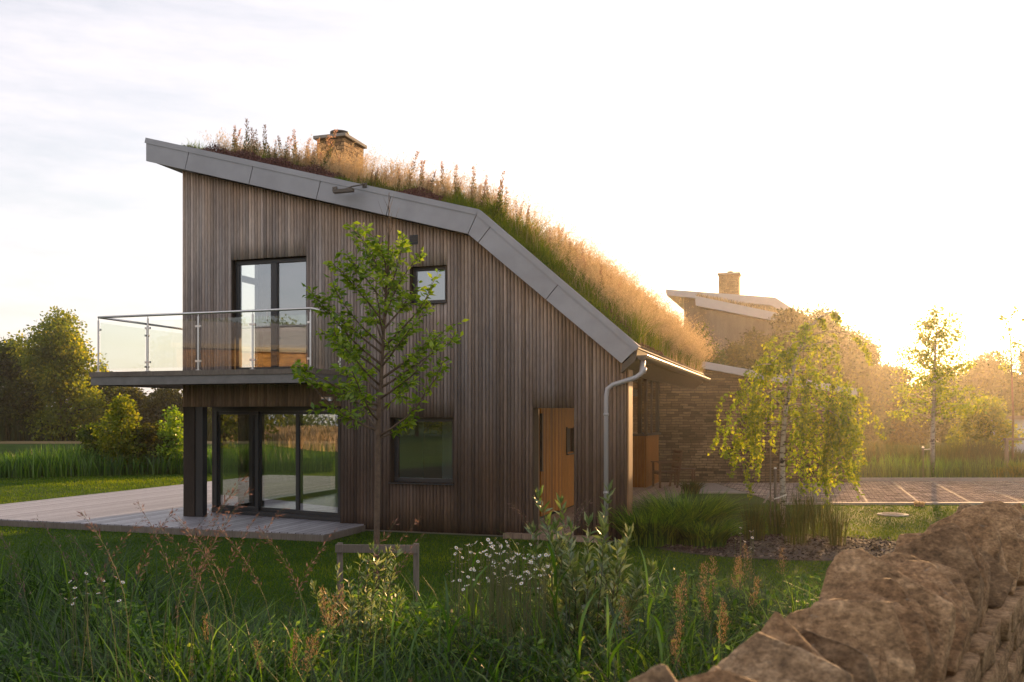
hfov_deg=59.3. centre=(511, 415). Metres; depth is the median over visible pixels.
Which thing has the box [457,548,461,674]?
oxeye daisy
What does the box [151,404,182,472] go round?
pond shrub
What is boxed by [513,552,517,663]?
oxeye daisy
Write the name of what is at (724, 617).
seeding grass
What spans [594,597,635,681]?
reed plant
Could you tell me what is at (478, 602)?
oxeye daisy
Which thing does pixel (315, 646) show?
seeding grass
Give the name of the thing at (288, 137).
willowherb
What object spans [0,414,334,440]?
hedge
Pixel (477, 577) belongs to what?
reed plant
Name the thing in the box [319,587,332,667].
seeding grass
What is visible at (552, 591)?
oxeye daisy
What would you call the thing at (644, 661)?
reed plant
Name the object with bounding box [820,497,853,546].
rush clump
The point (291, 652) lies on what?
reed plant
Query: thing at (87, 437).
pond shrub
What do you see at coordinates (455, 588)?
oxeye daisy
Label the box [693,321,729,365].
elder bush
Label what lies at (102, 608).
oxeye daisy
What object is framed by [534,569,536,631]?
oxeye daisy
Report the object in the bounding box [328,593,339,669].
seeding grass
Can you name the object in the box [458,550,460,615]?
oxeye daisy
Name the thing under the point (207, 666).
reed plant
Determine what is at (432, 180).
willowherb
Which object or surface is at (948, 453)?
verge grass
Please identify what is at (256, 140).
willowherb
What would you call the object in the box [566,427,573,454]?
slit window
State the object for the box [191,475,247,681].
arching grass
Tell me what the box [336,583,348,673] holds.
seeding grass
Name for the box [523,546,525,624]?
oxeye daisy
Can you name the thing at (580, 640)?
reed plant
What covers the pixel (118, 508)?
terrace
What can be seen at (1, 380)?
broadleaf tree
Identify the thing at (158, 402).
waterside bush
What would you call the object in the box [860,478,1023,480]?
kerb
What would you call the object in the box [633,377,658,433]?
link window
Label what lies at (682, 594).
seeding grass
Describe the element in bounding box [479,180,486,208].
willowherb
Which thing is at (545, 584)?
oxeye daisy
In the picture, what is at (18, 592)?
arching grass
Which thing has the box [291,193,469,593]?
young tree
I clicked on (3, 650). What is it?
meadow weeds
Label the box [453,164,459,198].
willowherb
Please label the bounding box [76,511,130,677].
arching grass
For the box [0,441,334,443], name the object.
field
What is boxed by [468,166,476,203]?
willowherb
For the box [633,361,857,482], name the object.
stone building
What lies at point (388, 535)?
arching grass
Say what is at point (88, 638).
oxeye daisy
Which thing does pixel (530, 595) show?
oxeye daisy
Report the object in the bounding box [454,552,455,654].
oxeye daisy
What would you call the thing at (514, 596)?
oxeye daisy
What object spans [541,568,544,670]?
oxeye daisy
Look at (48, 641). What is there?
meadow grass
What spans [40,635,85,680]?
reed plant
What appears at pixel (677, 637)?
seeding grass
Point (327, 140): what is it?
willowherb
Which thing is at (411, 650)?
reed plant
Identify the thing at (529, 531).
arching grass
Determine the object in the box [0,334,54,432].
broadleaf tree
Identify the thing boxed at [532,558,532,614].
oxeye daisy
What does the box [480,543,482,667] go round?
oxeye daisy
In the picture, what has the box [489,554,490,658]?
oxeye daisy
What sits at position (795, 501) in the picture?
rush clump
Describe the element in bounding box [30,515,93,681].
arching grass
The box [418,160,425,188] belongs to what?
willowherb
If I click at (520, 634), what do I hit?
willow shrub
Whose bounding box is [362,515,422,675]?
arching grass
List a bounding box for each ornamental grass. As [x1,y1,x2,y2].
[583,498,722,546]
[618,484,760,524]
[661,512,747,548]
[675,479,709,493]
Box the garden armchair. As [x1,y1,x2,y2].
[651,449,682,487]
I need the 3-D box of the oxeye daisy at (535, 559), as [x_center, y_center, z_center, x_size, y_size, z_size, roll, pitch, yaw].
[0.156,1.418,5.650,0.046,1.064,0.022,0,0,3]
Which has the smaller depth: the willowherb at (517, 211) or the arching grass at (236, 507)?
the arching grass at (236, 507)
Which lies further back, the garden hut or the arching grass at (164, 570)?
the garden hut
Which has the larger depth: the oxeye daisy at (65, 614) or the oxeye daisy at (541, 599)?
the oxeye daisy at (541, 599)
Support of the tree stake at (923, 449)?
on the flower bed at (918, 477)
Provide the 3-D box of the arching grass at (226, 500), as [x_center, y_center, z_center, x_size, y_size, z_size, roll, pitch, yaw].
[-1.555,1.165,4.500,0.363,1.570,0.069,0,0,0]
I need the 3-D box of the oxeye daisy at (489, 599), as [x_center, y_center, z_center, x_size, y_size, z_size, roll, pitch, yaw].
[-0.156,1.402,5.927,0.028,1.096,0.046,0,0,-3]
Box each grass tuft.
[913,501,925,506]
[992,466,1007,477]
[1004,460,1023,477]
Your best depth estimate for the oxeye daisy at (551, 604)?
6.01 m
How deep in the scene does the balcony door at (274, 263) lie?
15.87 m
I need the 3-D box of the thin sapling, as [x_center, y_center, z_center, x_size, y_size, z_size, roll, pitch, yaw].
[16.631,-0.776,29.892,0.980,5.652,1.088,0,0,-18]
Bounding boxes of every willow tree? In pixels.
[724,326,784,374]
[767,303,837,384]
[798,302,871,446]
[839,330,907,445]
[874,362,945,445]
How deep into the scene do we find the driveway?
22.96 m
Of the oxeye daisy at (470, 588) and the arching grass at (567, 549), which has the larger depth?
the oxeye daisy at (470, 588)
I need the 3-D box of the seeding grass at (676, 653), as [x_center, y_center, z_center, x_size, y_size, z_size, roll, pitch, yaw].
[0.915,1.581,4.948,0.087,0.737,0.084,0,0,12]
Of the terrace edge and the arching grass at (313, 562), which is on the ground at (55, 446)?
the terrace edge
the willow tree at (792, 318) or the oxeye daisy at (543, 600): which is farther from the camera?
the willow tree at (792, 318)
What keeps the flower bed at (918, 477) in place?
on the ground at (55, 446)
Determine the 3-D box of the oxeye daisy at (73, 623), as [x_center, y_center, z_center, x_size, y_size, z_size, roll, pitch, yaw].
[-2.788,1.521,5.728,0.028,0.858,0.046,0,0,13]
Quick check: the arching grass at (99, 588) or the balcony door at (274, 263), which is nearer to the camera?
the arching grass at (99, 588)
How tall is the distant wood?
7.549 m
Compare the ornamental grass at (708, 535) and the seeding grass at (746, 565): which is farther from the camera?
the ornamental grass at (708, 535)
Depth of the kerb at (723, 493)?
22.48 m
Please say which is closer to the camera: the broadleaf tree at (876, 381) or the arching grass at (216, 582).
the arching grass at (216, 582)
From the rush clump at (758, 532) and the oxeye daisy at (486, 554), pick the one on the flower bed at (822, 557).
the rush clump at (758, 532)
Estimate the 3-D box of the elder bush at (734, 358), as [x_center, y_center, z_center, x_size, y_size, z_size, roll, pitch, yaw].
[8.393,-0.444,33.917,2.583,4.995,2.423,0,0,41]
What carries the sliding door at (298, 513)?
in the timber house at (533, 390)
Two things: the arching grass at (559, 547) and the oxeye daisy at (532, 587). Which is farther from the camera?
the oxeye daisy at (532, 587)
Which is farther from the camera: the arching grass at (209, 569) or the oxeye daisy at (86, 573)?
the oxeye daisy at (86, 573)
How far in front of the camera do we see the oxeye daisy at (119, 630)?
5.24 m
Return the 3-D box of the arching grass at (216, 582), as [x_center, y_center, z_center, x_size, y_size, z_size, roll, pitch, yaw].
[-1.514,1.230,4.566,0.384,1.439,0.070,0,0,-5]
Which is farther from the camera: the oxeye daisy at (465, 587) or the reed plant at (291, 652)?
the oxeye daisy at (465, 587)
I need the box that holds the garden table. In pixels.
[673,468,695,484]
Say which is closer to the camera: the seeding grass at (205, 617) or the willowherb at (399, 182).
the seeding grass at (205, 617)
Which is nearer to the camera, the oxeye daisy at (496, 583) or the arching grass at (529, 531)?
the oxeye daisy at (496, 583)
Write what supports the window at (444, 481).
in the timber house at (533, 390)
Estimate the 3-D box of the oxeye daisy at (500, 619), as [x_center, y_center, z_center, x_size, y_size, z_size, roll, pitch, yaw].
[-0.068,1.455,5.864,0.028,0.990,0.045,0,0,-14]
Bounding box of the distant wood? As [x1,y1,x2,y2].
[40,412,334,430]
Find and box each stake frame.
[335,542,418,602]
[1003,438,1023,472]
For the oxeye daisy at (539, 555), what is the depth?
5.78 m
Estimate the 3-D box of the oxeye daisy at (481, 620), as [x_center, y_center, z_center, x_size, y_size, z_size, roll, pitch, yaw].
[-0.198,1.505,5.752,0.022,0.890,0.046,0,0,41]
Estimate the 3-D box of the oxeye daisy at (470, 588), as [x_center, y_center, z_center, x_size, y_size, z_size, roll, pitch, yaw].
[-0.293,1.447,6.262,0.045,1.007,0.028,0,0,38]
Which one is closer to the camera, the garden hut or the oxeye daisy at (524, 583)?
the oxeye daisy at (524, 583)
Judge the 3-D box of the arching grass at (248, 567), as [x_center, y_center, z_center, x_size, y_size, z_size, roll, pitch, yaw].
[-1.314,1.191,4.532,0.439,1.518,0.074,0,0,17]
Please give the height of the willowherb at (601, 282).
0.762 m
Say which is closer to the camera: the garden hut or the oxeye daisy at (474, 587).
the oxeye daisy at (474, 587)
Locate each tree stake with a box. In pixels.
[770,396,770,523]
[774,467,786,526]
[922,447,929,473]
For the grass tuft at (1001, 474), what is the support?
on the flower bed at (918, 477)
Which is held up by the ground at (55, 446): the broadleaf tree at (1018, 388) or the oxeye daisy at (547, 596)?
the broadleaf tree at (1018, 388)
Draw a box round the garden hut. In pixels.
[991,416,1023,453]
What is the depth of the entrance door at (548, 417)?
17.01 m
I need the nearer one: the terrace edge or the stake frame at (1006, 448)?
the terrace edge
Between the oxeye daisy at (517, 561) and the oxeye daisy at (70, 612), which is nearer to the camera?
the oxeye daisy at (70, 612)
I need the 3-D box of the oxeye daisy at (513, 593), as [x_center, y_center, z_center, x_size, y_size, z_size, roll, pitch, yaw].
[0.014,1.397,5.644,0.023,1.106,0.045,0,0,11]
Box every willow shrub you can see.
[310,542,405,661]
[500,619,627,681]
[525,480,657,671]
[579,655,652,681]
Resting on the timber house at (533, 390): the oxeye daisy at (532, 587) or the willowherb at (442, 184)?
the willowherb at (442, 184)
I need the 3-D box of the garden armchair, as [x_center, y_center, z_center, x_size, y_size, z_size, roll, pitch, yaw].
[4.041,1.380,23.502,0.679,0.980,0.609,0,0,-10]
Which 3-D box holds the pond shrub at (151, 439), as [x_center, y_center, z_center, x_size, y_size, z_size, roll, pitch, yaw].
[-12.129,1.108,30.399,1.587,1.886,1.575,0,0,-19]
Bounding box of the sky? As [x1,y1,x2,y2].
[0,0,1023,425]
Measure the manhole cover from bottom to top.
0.065 m
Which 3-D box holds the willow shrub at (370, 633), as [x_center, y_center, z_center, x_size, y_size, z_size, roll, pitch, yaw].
[-0.977,1.425,6.409,0.766,1.054,0.655,0,0,-44]
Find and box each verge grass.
[853,435,1023,473]
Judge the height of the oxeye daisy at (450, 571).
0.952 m
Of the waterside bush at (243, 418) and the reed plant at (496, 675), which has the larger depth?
the waterside bush at (243, 418)
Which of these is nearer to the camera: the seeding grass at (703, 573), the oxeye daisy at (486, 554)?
the seeding grass at (703, 573)
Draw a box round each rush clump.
[734,493,771,541]
[764,489,791,535]
[770,491,822,545]
[788,485,817,520]
[799,482,838,539]
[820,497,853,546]
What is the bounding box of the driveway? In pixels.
[718,481,1023,502]
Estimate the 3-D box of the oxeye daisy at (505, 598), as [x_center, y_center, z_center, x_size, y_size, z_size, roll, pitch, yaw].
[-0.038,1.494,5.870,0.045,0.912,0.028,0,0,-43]
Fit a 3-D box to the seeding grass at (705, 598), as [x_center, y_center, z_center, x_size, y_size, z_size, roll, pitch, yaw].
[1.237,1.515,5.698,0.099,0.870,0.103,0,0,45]
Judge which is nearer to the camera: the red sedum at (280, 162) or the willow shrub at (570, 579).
the willow shrub at (570, 579)
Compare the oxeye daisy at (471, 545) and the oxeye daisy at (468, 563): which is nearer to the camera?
the oxeye daisy at (471, 545)
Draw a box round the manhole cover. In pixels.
[877,512,908,516]
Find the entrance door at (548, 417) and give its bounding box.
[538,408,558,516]
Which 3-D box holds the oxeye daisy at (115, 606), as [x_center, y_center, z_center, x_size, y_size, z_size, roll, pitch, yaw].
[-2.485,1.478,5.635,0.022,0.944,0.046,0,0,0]
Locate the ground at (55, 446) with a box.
[0,439,1023,624]
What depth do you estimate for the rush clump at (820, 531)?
14.13 m
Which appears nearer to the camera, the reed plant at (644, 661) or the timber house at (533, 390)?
the reed plant at (644, 661)
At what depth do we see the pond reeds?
29.67 m
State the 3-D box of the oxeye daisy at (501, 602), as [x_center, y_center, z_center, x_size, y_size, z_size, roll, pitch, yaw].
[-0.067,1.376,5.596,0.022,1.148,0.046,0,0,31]
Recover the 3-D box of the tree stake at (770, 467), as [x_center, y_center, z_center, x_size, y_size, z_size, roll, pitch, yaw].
[4.595,0.850,16.000,0.026,2.400,0.026,0,0,23]
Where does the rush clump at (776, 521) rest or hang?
on the ground at (55, 446)
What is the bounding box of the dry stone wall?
[628,501,1023,681]
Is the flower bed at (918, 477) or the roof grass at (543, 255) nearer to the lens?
the roof grass at (543, 255)
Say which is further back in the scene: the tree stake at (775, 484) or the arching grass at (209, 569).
the tree stake at (775, 484)
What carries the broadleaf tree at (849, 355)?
on the ground at (55, 446)
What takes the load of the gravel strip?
on the ground at (55, 446)
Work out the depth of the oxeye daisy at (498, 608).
6.02 m
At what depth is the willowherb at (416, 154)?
16.07 m
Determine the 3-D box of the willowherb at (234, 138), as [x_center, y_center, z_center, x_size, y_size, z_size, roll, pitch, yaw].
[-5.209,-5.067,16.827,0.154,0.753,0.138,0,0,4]
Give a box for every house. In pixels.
[89,130,709,542]
[666,271,801,358]
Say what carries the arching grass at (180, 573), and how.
on the meadow ground
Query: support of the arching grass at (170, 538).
on the meadow ground
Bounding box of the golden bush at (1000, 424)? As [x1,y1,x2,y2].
[945,395,1023,452]
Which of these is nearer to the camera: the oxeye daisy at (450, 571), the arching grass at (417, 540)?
the arching grass at (417, 540)
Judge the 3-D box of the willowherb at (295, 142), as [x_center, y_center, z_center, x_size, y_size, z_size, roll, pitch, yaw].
[-4.023,-4.861,16.736,0.197,0.960,0.176,0,0,18]
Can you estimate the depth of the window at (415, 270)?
14.97 m
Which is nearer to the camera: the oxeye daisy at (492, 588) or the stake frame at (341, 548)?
the oxeye daisy at (492, 588)
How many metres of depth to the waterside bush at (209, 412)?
72.72 m
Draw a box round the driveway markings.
[763,481,1022,502]
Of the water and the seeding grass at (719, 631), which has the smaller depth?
the seeding grass at (719, 631)
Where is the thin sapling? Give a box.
[994,305,1023,460]
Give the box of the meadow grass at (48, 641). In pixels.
[0,526,825,681]
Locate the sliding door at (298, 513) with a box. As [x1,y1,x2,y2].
[214,406,339,521]
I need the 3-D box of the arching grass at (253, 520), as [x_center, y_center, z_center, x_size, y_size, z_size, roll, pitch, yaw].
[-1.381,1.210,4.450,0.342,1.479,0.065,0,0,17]
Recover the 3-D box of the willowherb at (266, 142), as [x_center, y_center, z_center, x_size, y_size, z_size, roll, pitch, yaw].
[-4.539,-4.957,16.659,0.190,0.911,0.216,0,0,-23]
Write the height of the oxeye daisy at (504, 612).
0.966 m
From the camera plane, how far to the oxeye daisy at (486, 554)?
6.40 m
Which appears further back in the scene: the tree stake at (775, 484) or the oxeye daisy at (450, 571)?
the tree stake at (775, 484)
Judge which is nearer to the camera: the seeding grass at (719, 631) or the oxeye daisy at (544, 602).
the seeding grass at (719, 631)
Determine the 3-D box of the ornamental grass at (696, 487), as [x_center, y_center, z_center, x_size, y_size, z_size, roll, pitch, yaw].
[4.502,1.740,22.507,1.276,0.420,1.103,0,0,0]
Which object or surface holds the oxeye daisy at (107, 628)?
on the meadow ground
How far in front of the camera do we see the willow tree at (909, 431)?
58.46 m
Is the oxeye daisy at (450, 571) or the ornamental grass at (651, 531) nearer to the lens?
the oxeye daisy at (450, 571)
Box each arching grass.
[0,532,32,672]
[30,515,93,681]
[66,534,118,681]
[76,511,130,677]
[81,519,147,671]
[125,508,177,681]
[135,502,183,681]
[155,523,215,681]
[160,505,217,681]
[162,553,215,679]
[172,517,230,681]
[173,494,230,679]
[176,519,241,680]
[184,503,247,681]
[189,487,252,675]
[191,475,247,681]
[209,524,277,681]
[210,512,260,681]
[226,508,290,678]
[256,525,311,676]
[283,528,337,681]
[346,518,398,681]
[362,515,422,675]
[373,534,426,673]
[508,500,553,620]
[547,499,586,643]
[556,499,590,631]
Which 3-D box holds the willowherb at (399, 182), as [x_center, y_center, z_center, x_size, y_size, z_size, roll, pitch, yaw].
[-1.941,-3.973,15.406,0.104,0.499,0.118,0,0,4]
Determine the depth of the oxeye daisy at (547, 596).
6.14 m
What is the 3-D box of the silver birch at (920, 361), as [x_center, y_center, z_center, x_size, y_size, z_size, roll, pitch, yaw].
[13.143,-0.714,28.231,2.965,5.528,3.074,0,0,-36]
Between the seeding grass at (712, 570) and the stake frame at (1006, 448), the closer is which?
the seeding grass at (712, 570)
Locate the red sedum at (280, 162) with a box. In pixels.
[201,142,663,355]
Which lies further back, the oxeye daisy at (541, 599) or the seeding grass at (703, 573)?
the oxeye daisy at (541, 599)
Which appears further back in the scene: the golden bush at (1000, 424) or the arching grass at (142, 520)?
the golden bush at (1000, 424)
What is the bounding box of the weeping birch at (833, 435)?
[707,310,886,525]
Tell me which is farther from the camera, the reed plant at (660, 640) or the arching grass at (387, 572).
the reed plant at (660, 640)
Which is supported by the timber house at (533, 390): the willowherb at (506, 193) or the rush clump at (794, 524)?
the willowherb at (506, 193)
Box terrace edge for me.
[0,520,365,541]
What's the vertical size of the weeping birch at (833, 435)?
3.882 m
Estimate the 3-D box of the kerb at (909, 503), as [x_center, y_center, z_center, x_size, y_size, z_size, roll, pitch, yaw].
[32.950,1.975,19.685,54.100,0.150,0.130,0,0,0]
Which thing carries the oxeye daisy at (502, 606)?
on the meadow ground
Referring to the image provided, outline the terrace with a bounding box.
[0,475,363,534]
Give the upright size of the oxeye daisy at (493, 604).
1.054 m
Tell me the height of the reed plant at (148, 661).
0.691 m
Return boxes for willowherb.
[230,125,236,151]
[242,118,250,150]
[254,129,257,155]
[262,124,271,157]
[284,136,289,163]
[291,129,297,164]
[313,138,319,164]
[320,129,337,171]
[325,134,332,170]
[396,168,400,190]
[404,151,419,188]
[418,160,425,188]
[429,170,436,191]
[439,161,444,195]
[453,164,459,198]
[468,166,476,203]
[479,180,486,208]
[484,175,489,204]
[494,171,504,215]
[504,187,508,219]
[514,201,522,225]
[599,264,604,304]
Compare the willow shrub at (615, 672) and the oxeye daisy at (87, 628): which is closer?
the willow shrub at (615, 672)
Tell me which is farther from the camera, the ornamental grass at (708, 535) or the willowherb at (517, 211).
the willowherb at (517, 211)
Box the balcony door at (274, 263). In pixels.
[236,257,305,368]
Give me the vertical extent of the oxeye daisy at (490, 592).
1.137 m
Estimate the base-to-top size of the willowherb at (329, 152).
0.961 m
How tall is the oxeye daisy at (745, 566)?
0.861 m
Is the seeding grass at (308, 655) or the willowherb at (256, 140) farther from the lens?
the willowherb at (256, 140)
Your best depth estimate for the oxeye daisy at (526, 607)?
5.75 m
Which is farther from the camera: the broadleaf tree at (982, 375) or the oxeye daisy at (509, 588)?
the broadleaf tree at (982, 375)
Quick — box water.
[0,450,334,457]
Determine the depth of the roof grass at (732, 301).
45.40 m
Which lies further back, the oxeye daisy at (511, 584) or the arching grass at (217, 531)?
the oxeye daisy at (511, 584)
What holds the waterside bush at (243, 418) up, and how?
on the ground at (55, 446)
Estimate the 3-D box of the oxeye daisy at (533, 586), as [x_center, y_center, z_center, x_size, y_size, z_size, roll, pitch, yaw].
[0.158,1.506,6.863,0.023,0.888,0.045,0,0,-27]
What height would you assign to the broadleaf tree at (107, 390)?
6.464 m
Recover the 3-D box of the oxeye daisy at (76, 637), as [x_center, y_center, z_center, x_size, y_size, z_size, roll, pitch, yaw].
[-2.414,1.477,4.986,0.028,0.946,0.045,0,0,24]
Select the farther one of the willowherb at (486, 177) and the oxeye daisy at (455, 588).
the willowherb at (486, 177)
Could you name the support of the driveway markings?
on the driveway
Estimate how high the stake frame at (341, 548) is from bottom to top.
0.775 m
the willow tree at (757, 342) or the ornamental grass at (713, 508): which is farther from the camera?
the willow tree at (757, 342)
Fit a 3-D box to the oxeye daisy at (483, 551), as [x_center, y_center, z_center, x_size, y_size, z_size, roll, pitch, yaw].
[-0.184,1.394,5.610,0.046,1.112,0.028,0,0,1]
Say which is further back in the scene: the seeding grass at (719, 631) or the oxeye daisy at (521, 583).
the oxeye daisy at (521, 583)
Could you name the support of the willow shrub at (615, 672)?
on the meadow ground
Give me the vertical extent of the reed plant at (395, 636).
0.849 m
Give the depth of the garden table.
24.17 m
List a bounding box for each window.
[242,265,258,366]
[388,417,452,484]
[410,266,446,304]
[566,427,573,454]
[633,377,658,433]
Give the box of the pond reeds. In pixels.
[0,440,334,477]
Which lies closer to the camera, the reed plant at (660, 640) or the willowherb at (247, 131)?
the reed plant at (660, 640)
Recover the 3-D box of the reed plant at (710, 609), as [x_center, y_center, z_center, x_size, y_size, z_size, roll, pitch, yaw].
[1.364,1.521,6.143,0.504,0.858,0.281,0,0,-10]
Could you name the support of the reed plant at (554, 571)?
on the meadow ground
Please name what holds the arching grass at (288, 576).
on the meadow ground
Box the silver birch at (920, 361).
[885,303,996,473]
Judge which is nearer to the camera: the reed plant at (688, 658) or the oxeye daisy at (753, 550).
the reed plant at (688, 658)
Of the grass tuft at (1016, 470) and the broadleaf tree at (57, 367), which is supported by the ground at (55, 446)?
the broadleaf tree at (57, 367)
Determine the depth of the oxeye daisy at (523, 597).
5.72 m
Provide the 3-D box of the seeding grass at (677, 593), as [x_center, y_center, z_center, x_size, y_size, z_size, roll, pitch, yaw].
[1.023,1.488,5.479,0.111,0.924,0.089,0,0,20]
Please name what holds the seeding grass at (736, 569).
on the meadow ground
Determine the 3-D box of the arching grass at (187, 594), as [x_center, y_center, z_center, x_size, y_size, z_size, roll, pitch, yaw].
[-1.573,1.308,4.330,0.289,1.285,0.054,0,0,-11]
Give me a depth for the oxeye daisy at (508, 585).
5.73 m
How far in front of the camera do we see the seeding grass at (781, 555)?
7.12 m
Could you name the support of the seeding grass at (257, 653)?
on the meadow ground
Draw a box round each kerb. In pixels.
[682,492,746,493]
[786,502,1023,504]
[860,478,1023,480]
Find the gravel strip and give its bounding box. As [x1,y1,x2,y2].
[699,483,740,491]
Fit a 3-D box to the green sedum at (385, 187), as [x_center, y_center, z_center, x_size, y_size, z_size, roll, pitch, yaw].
[-2.538,-3.480,15.455,7.449,2.963,0.606,0,0,18]
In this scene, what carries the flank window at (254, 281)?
in the timber house at (533, 390)
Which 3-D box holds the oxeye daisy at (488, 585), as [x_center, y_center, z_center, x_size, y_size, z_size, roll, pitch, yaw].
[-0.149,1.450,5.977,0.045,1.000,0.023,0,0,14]
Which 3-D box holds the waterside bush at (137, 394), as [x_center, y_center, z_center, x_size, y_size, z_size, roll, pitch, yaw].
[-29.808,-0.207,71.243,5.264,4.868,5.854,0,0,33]
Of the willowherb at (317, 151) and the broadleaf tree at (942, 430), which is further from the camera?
the broadleaf tree at (942, 430)
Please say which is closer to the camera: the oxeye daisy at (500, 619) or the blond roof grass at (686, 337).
the oxeye daisy at (500, 619)
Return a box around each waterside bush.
[101,386,150,431]
[130,388,209,436]
[207,407,236,426]
[223,414,295,434]
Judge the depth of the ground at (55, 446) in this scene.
12.54 m
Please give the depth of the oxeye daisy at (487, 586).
5.97 m
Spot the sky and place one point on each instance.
(864, 159)
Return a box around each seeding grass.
[200,614,210,650]
[253,640,262,674]
[288,631,300,680]
[298,635,314,681]
[309,630,323,677]
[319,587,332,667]
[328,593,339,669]
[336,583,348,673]
[619,596,629,641]
[670,621,683,665]
[670,636,681,676]
[672,585,687,662]
[676,569,689,640]
[695,561,709,648]
[699,587,714,656]
[706,556,718,621]
[716,610,726,651]
[718,597,728,644]
[730,557,741,645]
[732,555,745,621]
[742,544,752,621]
[746,576,760,630]
[776,547,786,585]
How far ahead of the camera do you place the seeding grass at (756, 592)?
6.11 m
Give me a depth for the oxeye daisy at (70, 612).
5.65 m
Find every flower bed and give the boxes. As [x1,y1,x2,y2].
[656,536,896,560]
[859,477,993,477]
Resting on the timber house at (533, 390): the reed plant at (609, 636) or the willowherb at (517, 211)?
the willowherb at (517, 211)
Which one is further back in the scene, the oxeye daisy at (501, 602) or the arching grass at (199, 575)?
the oxeye daisy at (501, 602)
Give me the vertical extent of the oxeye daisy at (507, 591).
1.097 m
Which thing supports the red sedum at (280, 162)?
on the timber house at (533, 390)
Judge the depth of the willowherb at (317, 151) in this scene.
16.39 m
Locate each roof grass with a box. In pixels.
[182,138,705,370]
[197,127,741,371]
[695,292,781,312]
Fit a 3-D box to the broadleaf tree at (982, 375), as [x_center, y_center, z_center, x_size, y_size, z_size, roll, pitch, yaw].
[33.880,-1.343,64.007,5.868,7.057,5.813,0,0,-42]
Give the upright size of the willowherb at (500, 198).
0.894 m
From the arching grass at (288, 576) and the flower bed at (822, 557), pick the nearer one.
the arching grass at (288, 576)
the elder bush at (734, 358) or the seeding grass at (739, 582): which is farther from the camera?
the elder bush at (734, 358)
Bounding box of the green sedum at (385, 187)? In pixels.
[183,145,576,287]
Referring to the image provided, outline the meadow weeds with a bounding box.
[0,568,823,681]
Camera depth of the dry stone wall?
2.66 m
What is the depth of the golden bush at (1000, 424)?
35.63 m
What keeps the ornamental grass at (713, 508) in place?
on the ground at (55, 446)
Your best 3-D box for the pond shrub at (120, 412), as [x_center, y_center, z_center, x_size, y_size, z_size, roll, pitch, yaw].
[-12.954,0.625,30.244,2.132,2.850,1.624,0,0,0]
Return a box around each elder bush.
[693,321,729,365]
[719,338,762,369]
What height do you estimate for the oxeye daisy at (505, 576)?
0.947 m
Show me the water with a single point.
(11, 451)
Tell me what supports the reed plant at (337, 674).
on the meadow ground
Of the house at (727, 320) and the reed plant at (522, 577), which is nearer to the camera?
the reed plant at (522, 577)
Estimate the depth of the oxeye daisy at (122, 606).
5.81 m
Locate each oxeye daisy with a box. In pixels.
[64,598,66,646]
[68,581,71,648]
[72,587,76,663]
[74,597,77,681]
[83,572,87,673]
[85,580,88,679]
[87,593,89,680]
[100,580,104,662]
[105,596,108,681]
[113,583,115,673]
[117,600,120,678]
[121,581,124,637]
[449,570,452,670]
[450,561,453,625]
[453,546,457,658]
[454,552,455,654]
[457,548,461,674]
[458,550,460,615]
[461,548,463,665]
[465,562,466,634]
[466,544,469,603]
[469,551,470,632]
[470,544,474,673]
[474,553,474,625]
[477,583,479,660]
[479,582,482,673]
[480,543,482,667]
[480,550,484,679]
[484,553,487,639]
[485,538,489,658]
[486,559,489,631]
[487,545,489,656]
[488,546,492,674]
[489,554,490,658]
[491,548,494,637]
[492,559,494,668]
[495,538,497,625]
[496,541,499,638]
[499,545,502,679]
[500,599,500,651]
[501,562,504,681]
[503,569,504,658]
[503,575,506,629]
[504,575,507,648]
[505,552,509,667]
[508,540,510,673]
[509,547,511,671]
[510,558,512,669]
[512,555,515,645]
[513,552,514,620]
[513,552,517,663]
[516,542,518,581]
[516,576,519,648]
[520,582,522,670]
[521,554,524,646]
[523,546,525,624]
[525,571,527,655]
[529,560,532,636]
[532,555,533,612]
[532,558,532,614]
[534,557,537,625]
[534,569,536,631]
[538,554,540,660]
[541,558,544,643]
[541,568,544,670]
[541,579,541,631]
[544,553,547,620]
[544,573,545,665]
[546,565,549,641]
[550,572,552,654]
[552,565,552,629]
[739,533,741,571]
[745,541,745,592]
[753,530,754,586]
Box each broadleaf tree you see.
[0,306,108,440]
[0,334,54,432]
[0,359,11,422]
[77,366,140,422]
[922,364,976,442]
[948,349,1016,425]
[988,344,1023,415]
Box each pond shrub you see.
[71,422,113,463]
[89,392,156,467]
[129,421,172,472]
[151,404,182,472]
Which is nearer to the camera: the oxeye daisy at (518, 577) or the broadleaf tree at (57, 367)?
the oxeye daisy at (518, 577)
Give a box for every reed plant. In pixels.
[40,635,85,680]
[125,648,155,680]
[184,616,245,681]
[269,614,320,681]
[320,660,366,681]
[351,595,413,679]
[384,613,451,681]
[415,577,476,681]
[429,544,505,665]
[465,656,514,681]
[504,533,541,611]
[519,528,590,657]
[565,578,617,681]
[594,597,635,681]
[625,544,690,671]
[637,610,697,677]
[675,607,708,676]
[678,580,739,652]
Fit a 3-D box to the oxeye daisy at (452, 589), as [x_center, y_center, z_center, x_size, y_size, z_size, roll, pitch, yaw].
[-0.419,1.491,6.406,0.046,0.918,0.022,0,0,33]
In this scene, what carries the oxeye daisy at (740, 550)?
on the ground at (55, 446)
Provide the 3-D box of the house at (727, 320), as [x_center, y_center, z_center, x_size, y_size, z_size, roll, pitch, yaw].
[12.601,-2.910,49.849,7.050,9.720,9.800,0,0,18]
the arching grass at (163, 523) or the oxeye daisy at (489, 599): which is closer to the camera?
the arching grass at (163, 523)

